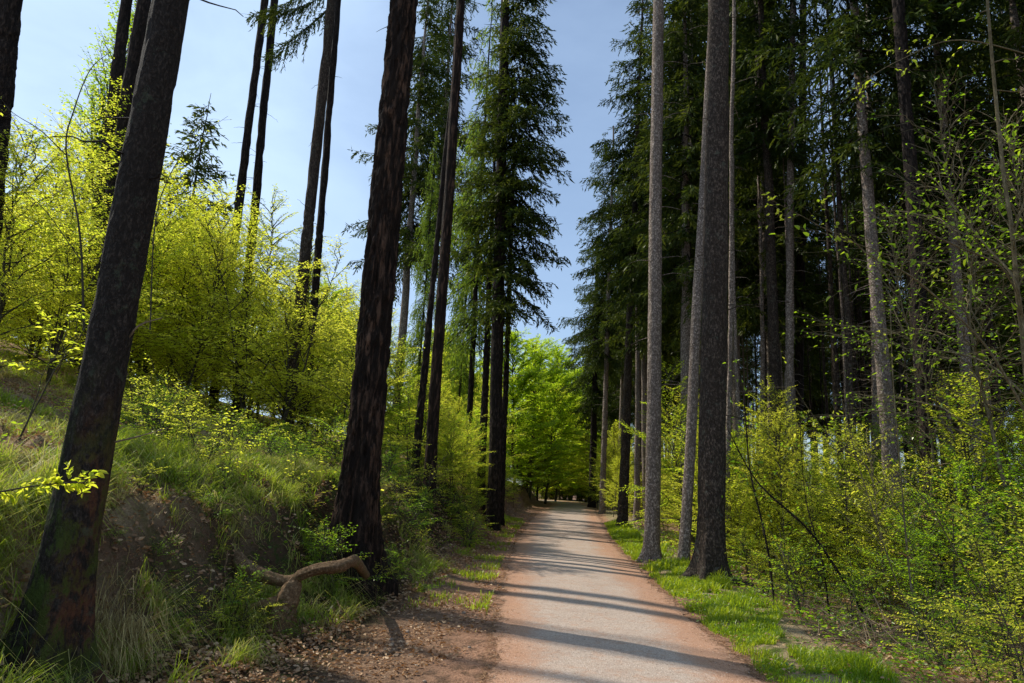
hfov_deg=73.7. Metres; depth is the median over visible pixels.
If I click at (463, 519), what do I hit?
bilberry shrub
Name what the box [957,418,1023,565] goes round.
beech sapling
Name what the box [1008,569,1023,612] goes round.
bramble shrub
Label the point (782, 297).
spruce tree
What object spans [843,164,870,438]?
dead spruce
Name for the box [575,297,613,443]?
spruce tree
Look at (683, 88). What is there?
spruce tree
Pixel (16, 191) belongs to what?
beech sapling
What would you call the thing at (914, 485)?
twiggy bush
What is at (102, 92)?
birch tree
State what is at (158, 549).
bramble shrub
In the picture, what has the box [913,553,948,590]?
bramble shrub
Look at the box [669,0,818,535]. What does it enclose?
spruce tree
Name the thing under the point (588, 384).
spruce tree
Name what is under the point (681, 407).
beech bush
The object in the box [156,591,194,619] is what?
bramble shrub
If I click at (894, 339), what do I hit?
spruce tree
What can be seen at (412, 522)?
bilberry shrub
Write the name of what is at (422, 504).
bilberry shrub
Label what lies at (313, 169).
spruce tree
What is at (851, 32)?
spruce tree
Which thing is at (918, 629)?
bramble shrub
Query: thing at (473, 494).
hazel bush
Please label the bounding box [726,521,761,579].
bramble shrub
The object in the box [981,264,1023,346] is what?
spruce tree
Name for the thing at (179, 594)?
bramble shrub
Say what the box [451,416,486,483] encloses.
beech sapling
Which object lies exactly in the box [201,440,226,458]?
bramble shrub
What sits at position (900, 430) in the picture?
beech bush
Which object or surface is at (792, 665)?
verge weeds
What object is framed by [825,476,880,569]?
beech sapling
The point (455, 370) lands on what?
beech tree
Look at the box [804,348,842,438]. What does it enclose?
spruce tree
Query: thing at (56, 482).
beech sprig
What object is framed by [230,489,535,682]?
fallen leaves
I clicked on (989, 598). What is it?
beech bush
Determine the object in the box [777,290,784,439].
dead spruce
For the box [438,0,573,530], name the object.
spruce tree
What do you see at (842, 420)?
spruce tree
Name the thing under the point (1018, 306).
tree
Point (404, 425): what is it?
hazel bush
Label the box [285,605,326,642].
bramble shrub
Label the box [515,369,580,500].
beech tree
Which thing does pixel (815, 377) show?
spruce tree
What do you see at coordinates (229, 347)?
beech sapling
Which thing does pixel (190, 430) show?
bramble shrub
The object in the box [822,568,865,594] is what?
bramble shrub
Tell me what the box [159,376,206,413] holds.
bramble shrub
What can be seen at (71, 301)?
beech sapling
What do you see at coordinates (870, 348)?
dead spruce
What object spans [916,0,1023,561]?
spruce tree
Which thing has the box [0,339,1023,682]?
ground
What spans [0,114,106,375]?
beech sapling
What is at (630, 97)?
spruce tree
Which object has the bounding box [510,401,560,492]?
beech tree
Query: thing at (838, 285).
dead spruce
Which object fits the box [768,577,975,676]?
twig pile
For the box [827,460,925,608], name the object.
beech sapling
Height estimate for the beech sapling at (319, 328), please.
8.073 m
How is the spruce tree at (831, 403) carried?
on the ground at (464, 665)
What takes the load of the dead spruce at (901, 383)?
on the ground at (464, 665)
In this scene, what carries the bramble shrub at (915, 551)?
on the ground at (464, 665)
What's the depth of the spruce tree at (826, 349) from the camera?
59.98 m
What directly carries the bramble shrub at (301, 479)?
on the ground at (464, 665)
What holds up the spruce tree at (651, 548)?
on the ground at (464, 665)
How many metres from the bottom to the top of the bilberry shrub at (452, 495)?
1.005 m
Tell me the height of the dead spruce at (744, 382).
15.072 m
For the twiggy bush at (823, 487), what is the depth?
20.78 m
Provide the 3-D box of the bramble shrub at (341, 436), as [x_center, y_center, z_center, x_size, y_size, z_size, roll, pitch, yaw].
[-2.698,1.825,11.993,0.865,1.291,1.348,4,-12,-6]
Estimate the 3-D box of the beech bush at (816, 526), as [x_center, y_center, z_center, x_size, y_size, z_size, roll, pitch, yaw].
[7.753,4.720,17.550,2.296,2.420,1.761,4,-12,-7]
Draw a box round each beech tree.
[309,279,359,408]
[403,352,480,422]
[406,325,467,413]
[408,333,480,415]
[447,352,489,421]
[456,368,481,416]
[466,327,561,488]
[473,378,509,420]
[488,334,579,499]
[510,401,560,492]
[513,343,601,503]
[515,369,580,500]
[540,402,589,499]
[541,369,597,500]
[565,382,585,500]
[568,443,588,498]
[574,417,633,489]
[628,425,634,496]
[779,178,1023,602]
[791,59,1023,569]
[898,99,1023,439]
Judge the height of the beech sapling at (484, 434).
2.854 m
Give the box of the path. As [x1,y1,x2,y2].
[486,499,762,682]
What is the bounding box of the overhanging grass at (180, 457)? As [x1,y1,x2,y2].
[0,425,458,682]
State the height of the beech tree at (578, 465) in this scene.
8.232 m
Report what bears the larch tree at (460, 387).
on the ground at (464, 665)
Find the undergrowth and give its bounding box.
[640,525,1023,682]
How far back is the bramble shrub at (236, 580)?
6.70 m
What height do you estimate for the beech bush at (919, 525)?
3.012 m
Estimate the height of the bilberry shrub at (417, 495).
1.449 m
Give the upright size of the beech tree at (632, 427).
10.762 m
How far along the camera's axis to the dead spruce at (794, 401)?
20.92 m
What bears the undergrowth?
on the ground at (464, 665)
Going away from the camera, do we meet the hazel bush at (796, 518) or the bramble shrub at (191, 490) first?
the bramble shrub at (191, 490)
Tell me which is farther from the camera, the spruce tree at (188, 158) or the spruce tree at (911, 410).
the spruce tree at (911, 410)
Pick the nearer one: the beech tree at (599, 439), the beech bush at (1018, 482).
the beech bush at (1018, 482)
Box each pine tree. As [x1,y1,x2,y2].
[299,0,424,609]
[410,22,454,476]
[416,0,474,531]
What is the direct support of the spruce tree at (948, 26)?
on the ground at (464, 665)
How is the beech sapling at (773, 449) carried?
on the ground at (464, 665)
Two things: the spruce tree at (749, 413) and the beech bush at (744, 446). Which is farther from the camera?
the spruce tree at (749, 413)
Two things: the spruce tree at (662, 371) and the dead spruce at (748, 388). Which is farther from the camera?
the spruce tree at (662, 371)
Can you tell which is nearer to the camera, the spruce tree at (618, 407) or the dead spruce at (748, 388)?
the dead spruce at (748, 388)
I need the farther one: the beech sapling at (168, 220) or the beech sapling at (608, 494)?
the beech sapling at (608, 494)
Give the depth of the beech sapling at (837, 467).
21.71 m
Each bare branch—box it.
[114,313,167,442]
[754,34,1023,286]
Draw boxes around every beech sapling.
[0,98,57,338]
[0,104,189,384]
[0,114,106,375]
[0,118,98,356]
[0,131,119,348]
[0,195,97,363]
[0,201,34,326]
[0,298,88,439]
[1,177,242,387]
[1,203,49,343]
[2,76,193,345]
[2,203,88,349]
[8,165,88,330]
[8,233,194,348]
[23,250,84,357]
[44,171,184,362]
[48,157,263,387]
[59,178,252,377]
[64,198,183,347]
[68,158,238,385]
[127,200,262,411]
[131,185,392,421]
[131,217,248,394]
[133,311,203,384]
[137,207,244,383]
[140,207,277,399]
[142,217,262,400]
[147,197,249,392]
[161,338,215,393]
[162,257,263,394]
[172,183,338,418]
[181,203,309,413]
[185,289,256,404]
[186,264,284,406]
[200,261,296,409]
[215,232,360,441]
[221,250,350,422]
[222,271,355,433]
[223,288,278,404]
[223,315,278,412]
[228,226,356,433]
[229,334,281,421]
[244,256,350,426]
[245,286,334,418]
[248,298,388,439]
[254,303,335,426]
[267,301,403,446]
[278,322,347,438]
[281,294,429,457]
[311,277,360,440]
[314,312,414,454]
[316,351,401,440]
[322,346,422,453]
[323,301,414,406]
[325,285,394,419]
[384,371,470,478]
[385,362,459,467]
[386,342,479,460]
[400,350,465,456]
[414,372,464,456]
[421,375,460,459]
[423,411,489,483]
[437,427,495,497]
[438,404,470,489]
[445,397,475,454]
[450,394,478,428]
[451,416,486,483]
[470,441,488,483]
[473,365,531,460]
[505,466,516,502]
[507,476,519,507]
[570,438,598,494]
[582,458,613,508]
[585,426,617,508]
[591,422,633,511]
[593,437,619,510]
[597,470,616,506]
[598,455,633,516]
[605,450,641,507]
[606,434,634,514]
[616,472,642,515]
[632,437,694,531]
[634,385,730,539]
[643,474,676,529]
[661,470,675,529]
[662,459,679,533]
[663,421,755,553]
[670,449,799,567]
[725,450,836,582]
[725,489,791,573]
[725,510,749,556]
[726,411,848,573]
[726,447,813,574]
[730,374,830,566]
[730,430,766,552]
[733,382,830,543]
[765,413,847,573]
[766,472,821,562]
[770,460,867,604]
[790,422,904,587]
[819,440,862,534]
[822,473,879,566]
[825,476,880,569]
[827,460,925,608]
[827,473,915,598]
[836,478,926,599]
[874,369,1023,611]
[890,439,1012,597]
[914,445,970,552]
[930,409,1023,573]
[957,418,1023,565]
[982,421,1022,561]
[984,411,1023,590]
[988,429,1023,572]
[990,381,1023,565]
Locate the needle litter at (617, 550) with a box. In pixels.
[479,532,775,682]
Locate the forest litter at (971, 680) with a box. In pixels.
[631,523,1023,682]
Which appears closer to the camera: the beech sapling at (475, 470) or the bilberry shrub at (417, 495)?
the bilberry shrub at (417, 495)
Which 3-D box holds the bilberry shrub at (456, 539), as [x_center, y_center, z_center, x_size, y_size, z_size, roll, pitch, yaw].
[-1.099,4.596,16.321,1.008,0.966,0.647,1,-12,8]
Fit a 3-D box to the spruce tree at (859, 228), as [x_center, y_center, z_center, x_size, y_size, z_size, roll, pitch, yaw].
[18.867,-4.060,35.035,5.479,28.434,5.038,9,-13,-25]
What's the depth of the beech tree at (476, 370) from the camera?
73.22 m
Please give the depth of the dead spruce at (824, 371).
34.61 m
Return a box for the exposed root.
[203,474,369,642]
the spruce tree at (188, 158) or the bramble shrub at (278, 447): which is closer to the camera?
the bramble shrub at (278, 447)
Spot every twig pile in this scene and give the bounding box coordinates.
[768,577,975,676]
[776,590,913,643]
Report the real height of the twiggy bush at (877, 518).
3.340 m
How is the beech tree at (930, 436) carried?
on the ground at (464, 665)
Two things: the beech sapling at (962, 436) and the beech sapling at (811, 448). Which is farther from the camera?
the beech sapling at (811, 448)
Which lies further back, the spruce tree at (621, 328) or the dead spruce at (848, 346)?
the spruce tree at (621, 328)
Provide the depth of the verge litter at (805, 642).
7.38 m
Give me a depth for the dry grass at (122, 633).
5.22 m
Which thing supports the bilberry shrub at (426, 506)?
on the ground at (464, 665)
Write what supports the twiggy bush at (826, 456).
on the ground at (464, 665)
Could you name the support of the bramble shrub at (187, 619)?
on the ground at (464, 665)
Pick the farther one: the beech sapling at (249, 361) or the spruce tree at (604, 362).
the spruce tree at (604, 362)
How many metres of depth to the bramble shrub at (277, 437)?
14.28 m
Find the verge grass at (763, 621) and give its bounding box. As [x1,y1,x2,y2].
[603,518,900,682]
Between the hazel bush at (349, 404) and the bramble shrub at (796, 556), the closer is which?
the bramble shrub at (796, 556)
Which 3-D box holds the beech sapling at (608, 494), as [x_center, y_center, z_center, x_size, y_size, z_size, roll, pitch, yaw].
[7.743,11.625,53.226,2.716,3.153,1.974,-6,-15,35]
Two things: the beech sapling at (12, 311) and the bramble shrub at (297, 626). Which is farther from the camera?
the beech sapling at (12, 311)
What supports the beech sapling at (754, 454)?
on the ground at (464, 665)
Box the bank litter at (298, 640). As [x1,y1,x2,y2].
[0,379,504,682]
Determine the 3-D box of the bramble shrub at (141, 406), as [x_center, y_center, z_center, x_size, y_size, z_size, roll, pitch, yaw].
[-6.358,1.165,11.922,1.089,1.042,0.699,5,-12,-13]
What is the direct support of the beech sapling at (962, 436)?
on the ground at (464, 665)
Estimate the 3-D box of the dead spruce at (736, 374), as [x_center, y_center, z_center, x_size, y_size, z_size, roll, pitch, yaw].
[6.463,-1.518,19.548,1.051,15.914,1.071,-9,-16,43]
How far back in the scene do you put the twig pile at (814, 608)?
9.41 m
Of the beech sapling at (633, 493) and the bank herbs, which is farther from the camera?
the beech sapling at (633, 493)
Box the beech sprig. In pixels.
[0,460,107,505]
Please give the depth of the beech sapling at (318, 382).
33.41 m
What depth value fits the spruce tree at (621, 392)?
52.49 m
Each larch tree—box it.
[398,126,440,459]
[423,0,522,487]
[443,107,483,474]
[474,122,496,517]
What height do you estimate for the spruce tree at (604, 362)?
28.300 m
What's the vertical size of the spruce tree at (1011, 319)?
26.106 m
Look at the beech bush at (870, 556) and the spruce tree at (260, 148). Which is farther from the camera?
the spruce tree at (260, 148)
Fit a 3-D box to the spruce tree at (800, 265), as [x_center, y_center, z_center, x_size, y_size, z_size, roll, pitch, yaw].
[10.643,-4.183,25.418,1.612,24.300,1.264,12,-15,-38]
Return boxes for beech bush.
[616,354,749,527]
[660,406,756,527]
[666,424,799,558]
[695,428,758,518]
[778,480,848,564]
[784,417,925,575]
[800,451,845,551]
[803,417,905,537]
[821,430,916,568]
[825,528,915,623]
[845,406,973,546]
[845,488,971,631]
[856,445,995,618]
[860,421,968,518]
[868,415,1023,626]
[874,459,1009,649]
[892,509,944,590]
[894,499,1023,682]
[902,445,944,511]
[905,482,977,568]
[941,438,1022,557]
[954,519,1023,670]
[957,478,1023,605]
[990,428,1023,537]
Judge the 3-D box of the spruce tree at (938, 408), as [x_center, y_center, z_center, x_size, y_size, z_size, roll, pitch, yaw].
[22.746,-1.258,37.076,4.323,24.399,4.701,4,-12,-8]
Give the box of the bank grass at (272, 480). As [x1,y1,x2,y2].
[0,350,510,682]
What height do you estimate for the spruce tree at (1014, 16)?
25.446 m
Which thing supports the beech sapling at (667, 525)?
on the ground at (464, 665)
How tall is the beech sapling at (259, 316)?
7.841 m
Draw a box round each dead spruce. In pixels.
[728,61,757,562]
[740,42,769,488]
[741,330,749,480]
[744,333,751,462]
[746,2,778,562]
[750,337,759,458]
[775,81,810,561]
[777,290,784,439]
[799,3,849,560]
[805,302,820,520]
[809,0,867,571]
[815,191,832,533]
[815,311,828,535]
[818,11,870,471]
[823,118,859,557]
[827,70,857,419]
[827,114,862,536]
[834,235,858,443]
[835,127,864,465]
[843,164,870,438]
[848,116,871,540]
[851,257,865,467]
[861,231,880,479]
[877,40,917,556]
[894,85,947,481]
[895,295,914,473]
[902,287,917,441]
[905,282,917,451]
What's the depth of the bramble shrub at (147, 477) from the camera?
6.74 m
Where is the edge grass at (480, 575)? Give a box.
[403,515,524,614]
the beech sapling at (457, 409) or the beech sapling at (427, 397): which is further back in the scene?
the beech sapling at (457, 409)
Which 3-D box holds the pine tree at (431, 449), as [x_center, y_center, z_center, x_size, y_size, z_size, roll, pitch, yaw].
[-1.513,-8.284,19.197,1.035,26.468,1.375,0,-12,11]
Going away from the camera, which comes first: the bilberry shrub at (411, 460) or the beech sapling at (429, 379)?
the bilberry shrub at (411, 460)
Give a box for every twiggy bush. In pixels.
[788,421,1002,633]
[800,439,845,557]
[804,435,919,556]
[805,432,881,525]
[818,500,852,559]
[873,460,1019,615]
[880,441,977,555]
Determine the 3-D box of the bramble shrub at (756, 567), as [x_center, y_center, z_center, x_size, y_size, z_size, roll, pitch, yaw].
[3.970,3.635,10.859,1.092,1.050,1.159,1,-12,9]
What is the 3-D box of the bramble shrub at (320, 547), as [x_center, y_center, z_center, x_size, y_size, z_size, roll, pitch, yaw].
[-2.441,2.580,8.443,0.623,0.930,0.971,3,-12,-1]
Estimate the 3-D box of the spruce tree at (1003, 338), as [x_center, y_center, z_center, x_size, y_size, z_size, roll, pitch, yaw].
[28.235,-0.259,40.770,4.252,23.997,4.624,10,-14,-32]
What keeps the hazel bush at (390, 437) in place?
on the ground at (464, 665)
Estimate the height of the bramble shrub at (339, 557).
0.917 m
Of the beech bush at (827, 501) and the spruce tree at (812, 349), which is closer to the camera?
the beech bush at (827, 501)
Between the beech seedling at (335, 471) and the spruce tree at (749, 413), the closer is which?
the beech seedling at (335, 471)
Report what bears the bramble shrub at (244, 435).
on the ground at (464, 665)
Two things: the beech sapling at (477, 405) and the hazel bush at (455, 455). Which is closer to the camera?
the hazel bush at (455, 455)
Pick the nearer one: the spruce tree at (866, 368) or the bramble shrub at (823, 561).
the bramble shrub at (823, 561)
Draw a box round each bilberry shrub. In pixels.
[297,417,346,462]
[306,404,346,465]
[380,450,414,479]
[380,467,416,505]
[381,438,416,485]
[386,459,420,487]
[395,491,447,537]
[396,451,458,509]
[397,467,423,485]
[400,448,424,474]
[402,497,432,522]
[405,520,435,556]
[411,484,441,520]
[412,511,430,529]
[415,480,443,516]
[420,446,460,488]
[436,482,475,517]
[437,480,468,507]
[441,491,493,539]
[442,491,473,531]
[442,495,496,547]
[445,514,486,546]
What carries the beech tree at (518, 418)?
on the ground at (464, 665)
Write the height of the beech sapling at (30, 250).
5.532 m
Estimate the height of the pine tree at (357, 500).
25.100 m
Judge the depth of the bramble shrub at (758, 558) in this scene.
15.38 m
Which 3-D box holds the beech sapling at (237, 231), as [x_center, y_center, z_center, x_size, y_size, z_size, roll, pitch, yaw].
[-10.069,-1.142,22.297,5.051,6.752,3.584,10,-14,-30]
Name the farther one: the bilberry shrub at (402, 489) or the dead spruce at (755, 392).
the dead spruce at (755, 392)
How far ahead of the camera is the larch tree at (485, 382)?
26.05 m
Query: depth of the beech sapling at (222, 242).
18.84 m
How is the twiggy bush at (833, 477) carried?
on the ground at (464, 665)
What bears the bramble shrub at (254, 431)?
on the ground at (464, 665)
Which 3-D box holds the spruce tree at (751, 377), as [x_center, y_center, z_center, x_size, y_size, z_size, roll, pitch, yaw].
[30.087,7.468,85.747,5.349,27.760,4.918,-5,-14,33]
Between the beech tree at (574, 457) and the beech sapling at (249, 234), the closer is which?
the beech sapling at (249, 234)
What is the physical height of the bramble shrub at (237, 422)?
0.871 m
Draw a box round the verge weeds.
[617,542,946,682]
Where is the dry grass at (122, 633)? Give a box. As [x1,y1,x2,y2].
[61,549,238,682]
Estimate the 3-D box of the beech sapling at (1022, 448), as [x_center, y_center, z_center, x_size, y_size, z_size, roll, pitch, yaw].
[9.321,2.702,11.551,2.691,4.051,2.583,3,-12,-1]
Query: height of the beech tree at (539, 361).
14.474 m
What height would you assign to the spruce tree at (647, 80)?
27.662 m
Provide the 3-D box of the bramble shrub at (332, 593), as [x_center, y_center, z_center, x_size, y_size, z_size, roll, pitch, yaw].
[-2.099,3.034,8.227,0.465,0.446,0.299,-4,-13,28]
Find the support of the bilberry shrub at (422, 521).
on the ground at (464, 665)
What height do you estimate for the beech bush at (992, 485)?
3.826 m
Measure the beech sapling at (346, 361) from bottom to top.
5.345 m
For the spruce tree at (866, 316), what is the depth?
39.72 m
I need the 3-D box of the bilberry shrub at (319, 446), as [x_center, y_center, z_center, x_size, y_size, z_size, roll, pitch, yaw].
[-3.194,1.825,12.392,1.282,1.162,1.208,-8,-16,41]
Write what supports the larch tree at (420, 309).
on the ground at (464, 665)
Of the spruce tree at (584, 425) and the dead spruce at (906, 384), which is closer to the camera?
the dead spruce at (906, 384)
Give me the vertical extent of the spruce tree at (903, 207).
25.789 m
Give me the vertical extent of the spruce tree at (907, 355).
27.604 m
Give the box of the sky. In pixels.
[5,0,1020,494]
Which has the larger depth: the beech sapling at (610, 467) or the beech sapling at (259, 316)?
the beech sapling at (610, 467)
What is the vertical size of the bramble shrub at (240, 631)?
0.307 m
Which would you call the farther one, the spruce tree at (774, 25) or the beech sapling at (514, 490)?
the beech sapling at (514, 490)
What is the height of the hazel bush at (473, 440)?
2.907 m
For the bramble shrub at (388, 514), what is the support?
on the ground at (464, 665)
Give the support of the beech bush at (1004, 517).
on the ground at (464, 665)
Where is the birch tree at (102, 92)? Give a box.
[36,0,169,351]
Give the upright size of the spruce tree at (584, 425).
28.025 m
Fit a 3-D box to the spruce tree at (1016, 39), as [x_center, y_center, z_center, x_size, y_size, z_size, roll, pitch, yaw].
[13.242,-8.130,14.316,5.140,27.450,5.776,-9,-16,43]
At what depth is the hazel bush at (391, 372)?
20.94 m
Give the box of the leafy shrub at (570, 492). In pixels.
[550,477,580,500]
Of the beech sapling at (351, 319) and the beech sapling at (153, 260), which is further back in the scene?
the beech sapling at (351, 319)
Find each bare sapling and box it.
[0,52,114,329]
[149,114,231,329]
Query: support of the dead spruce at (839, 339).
on the ground at (464, 665)
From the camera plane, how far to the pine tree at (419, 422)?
18.40 m
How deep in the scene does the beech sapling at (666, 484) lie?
25.40 m
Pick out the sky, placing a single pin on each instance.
(217, 54)
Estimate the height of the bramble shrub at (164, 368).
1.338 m
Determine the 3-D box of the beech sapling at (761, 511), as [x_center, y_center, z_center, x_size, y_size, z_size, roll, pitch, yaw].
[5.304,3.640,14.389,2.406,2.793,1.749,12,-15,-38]
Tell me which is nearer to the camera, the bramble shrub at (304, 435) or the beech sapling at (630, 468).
the bramble shrub at (304, 435)
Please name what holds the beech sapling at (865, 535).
on the ground at (464, 665)
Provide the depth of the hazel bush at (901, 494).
8.05 m
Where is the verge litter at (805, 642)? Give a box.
[616,541,936,682]
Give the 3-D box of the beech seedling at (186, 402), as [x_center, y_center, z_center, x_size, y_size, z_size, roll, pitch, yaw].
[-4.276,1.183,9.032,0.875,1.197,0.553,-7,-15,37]
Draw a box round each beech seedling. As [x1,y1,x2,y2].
[156,386,211,446]
[200,406,266,493]
[281,428,323,486]
[311,427,386,490]
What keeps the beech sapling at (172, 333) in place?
on the ground at (464, 665)
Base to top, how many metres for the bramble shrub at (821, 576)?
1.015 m
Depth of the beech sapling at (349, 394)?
30.31 m
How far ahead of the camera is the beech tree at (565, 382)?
65.50 m
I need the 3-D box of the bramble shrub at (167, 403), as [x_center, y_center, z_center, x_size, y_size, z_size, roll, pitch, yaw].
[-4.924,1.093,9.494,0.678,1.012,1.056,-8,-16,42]
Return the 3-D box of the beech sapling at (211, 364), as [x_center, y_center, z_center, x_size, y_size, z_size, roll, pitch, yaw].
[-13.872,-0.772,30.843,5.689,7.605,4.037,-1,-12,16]
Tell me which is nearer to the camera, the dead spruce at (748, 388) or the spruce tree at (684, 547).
the spruce tree at (684, 547)
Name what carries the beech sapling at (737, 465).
on the ground at (464, 665)
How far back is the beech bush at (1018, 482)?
15.79 m
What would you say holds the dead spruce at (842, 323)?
on the ground at (464, 665)
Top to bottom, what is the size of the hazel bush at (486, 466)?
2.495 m
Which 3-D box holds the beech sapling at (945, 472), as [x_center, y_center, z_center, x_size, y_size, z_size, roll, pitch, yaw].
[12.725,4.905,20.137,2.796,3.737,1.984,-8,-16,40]
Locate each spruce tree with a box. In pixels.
[0,0,36,236]
[0,0,243,682]
[69,0,134,367]
[77,0,150,377]
[133,94,235,396]
[208,0,272,402]
[231,0,279,412]
[245,0,335,438]
[300,0,340,442]
[340,0,482,459]
[403,0,494,464]
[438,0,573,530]
[500,103,516,525]
[557,126,634,513]
[559,235,632,507]
[563,325,579,500]
[571,306,592,502]
[574,0,680,525]
[575,272,606,438]
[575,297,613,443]
[585,183,634,478]
[586,317,633,505]
[596,122,662,521]
[597,116,680,521]
[597,310,634,507]
[598,0,770,549]
[603,0,759,483]
[607,0,756,538]
[607,310,634,423]
[609,178,672,518]
[609,308,680,389]
[613,125,668,429]
[617,337,679,402]
[628,0,690,563]
[631,364,679,454]
[634,322,680,397]
[634,332,680,511]
[636,23,740,396]
[661,329,749,393]
[661,407,679,453]
[664,388,667,475]
[668,0,805,468]
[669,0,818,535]
[673,0,846,559]
[674,331,759,363]
[677,25,707,562]
[678,0,764,587]
[691,0,841,489]
[697,1,826,390]
[725,0,754,566]
[734,0,1001,585]
[739,147,837,396]
[740,2,862,388]
[740,335,759,420]
[740,341,754,415]
[740,348,759,476]
[741,331,759,452]
[750,272,828,397]
[758,329,833,432]
[762,0,811,555]
[783,237,843,487]
[784,0,816,541]
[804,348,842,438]
[805,154,864,434]
[805,269,843,508]
[810,1,984,538]
[811,161,889,409]
[813,186,903,451]
[815,229,868,408]
[817,332,842,452]
[820,38,921,372]
[822,67,895,476]
[829,303,913,437]
[830,371,863,452]
[837,0,1023,585]
[853,4,890,553]
[854,178,909,362]
[864,104,1013,545]
[879,280,938,431]
[885,244,967,502]
[892,0,948,597]
[893,297,1001,447]
[895,50,991,544]
[895,336,938,479]
[897,0,1023,299]
[908,291,985,530]
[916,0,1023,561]
[932,259,1023,487]
[934,313,1011,477]
[943,8,1023,396]
[949,0,1023,212]
[964,217,1021,488]
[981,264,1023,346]
[989,156,1022,404]
[998,270,1023,414]
[998,353,1023,450]
[1000,24,1023,52]
[1003,291,1023,399]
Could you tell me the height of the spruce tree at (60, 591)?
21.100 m
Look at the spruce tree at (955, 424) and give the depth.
43.17 m
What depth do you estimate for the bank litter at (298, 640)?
6.76 m
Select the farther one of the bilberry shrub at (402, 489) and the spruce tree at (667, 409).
the spruce tree at (667, 409)
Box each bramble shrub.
[52,390,137,419]
[61,374,137,423]
[103,523,127,544]
[119,352,202,433]
[120,380,194,443]
[121,378,221,450]
[122,367,211,438]
[122,376,166,421]
[123,455,168,493]
[124,385,151,402]
[125,367,176,408]
[134,369,208,421]
[135,375,206,431]
[137,402,199,439]
[138,373,270,468]
[139,528,197,585]
[141,384,181,420]
[144,618,203,662]
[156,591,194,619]
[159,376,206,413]
[162,572,237,638]
[163,456,198,482]
[166,583,193,604]
[171,475,215,508]
[176,479,204,502]
[177,392,228,428]
[181,397,211,424]
[193,401,261,445]
[195,488,239,518]
[198,560,285,638]
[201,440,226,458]
[202,492,229,504]
[202,536,235,568]
[203,403,286,454]
[206,453,242,498]
[209,481,234,500]
[213,410,256,436]
[217,554,275,612]
[224,617,254,642]
[227,604,276,639]
[231,424,256,448]
[235,416,284,451]
[243,425,307,465]
[245,426,273,448]
[248,594,282,628]
[259,423,289,448]
[260,606,301,632]
[262,416,303,455]
[265,430,312,458]
[265,438,299,458]
[274,429,325,455]
[279,421,301,445]
[279,421,329,452]
[279,423,302,439]
[282,430,322,460]
[284,399,349,457]
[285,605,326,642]
[288,513,340,577]
[294,470,317,489]
[297,473,329,508]
[298,507,391,599]
[301,520,342,559]
[306,533,367,583]
[323,574,356,606]
[333,412,348,468]
[351,553,401,599]
[380,446,410,486]
[380,497,397,520]
[381,483,409,518]
[384,536,413,584]
[405,564,445,592]
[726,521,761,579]
[726,534,801,596]
[737,526,775,572]
[739,517,815,584]
[742,521,841,601]
[747,521,864,616]
[750,562,769,577]
[761,544,846,589]
[795,542,840,577]
[806,556,834,592]
[807,551,907,621]
[816,581,852,608]
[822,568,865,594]
[830,554,894,628]
[869,572,909,604]
[874,577,970,659]
[876,568,1019,678]
[877,579,964,628]
[880,579,992,661]
[892,530,957,586]
[892,612,938,639]
[893,576,953,631]
[897,607,985,670]
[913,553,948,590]
[917,595,1023,682]
[929,575,1023,682]
[941,588,1005,657]
[963,531,1018,604]
[970,612,1013,655]
[975,572,1023,604]
[997,585,1023,658]
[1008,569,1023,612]
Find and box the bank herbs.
[0,353,508,641]
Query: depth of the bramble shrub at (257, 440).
13.12 m
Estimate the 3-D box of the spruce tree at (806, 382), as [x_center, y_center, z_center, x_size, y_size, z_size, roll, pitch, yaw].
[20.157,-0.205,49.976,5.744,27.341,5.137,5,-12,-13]
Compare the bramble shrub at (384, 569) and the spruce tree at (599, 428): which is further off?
the spruce tree at (599, 428)
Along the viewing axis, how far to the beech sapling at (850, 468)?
14.15 m
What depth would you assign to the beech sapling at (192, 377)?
37.24 m
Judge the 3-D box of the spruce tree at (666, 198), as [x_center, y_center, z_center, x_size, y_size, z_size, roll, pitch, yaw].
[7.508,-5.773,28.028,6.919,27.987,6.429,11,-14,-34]
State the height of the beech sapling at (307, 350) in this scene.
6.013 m
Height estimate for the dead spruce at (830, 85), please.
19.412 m
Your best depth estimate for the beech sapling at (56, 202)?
36.68 m
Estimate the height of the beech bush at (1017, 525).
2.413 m
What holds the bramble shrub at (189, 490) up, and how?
on the ground at (464, 665)
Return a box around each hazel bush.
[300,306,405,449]
[321,366,413,446]
[344,336,447,454]
[382,381,457,474]
[382,417,405,459]
[396,428,425,465]
[422,420,472,499]
[425,408,486,483]
[436,417,488,485]
[437,413,487,478]
[440,375,465,446]
[448,391,479,453]
[449,473,486,531]
[460,455,488,503]
[471,446,488,486]
[486,477,513,496]
[505,454,521,481]
[505,467,523,496]
[507,419,551,490]
[532,475,546,497]
[721,351,886,627]
[756,302,989,638]
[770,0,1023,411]
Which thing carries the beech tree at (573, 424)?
on the ground at (464, 665)
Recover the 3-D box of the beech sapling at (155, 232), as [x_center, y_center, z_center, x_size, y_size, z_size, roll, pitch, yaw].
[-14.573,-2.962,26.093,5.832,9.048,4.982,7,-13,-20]
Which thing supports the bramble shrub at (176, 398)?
on the ground at (464, 665)
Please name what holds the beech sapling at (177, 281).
on the ground at (464, 665)
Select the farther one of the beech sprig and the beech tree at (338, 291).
the beech tree at (338, 291)
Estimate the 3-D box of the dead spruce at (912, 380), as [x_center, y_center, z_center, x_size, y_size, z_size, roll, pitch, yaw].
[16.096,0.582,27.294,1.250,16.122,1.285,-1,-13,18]
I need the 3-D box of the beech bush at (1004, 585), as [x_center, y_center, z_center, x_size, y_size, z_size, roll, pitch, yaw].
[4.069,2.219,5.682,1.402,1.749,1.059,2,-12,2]
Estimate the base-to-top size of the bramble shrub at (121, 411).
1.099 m

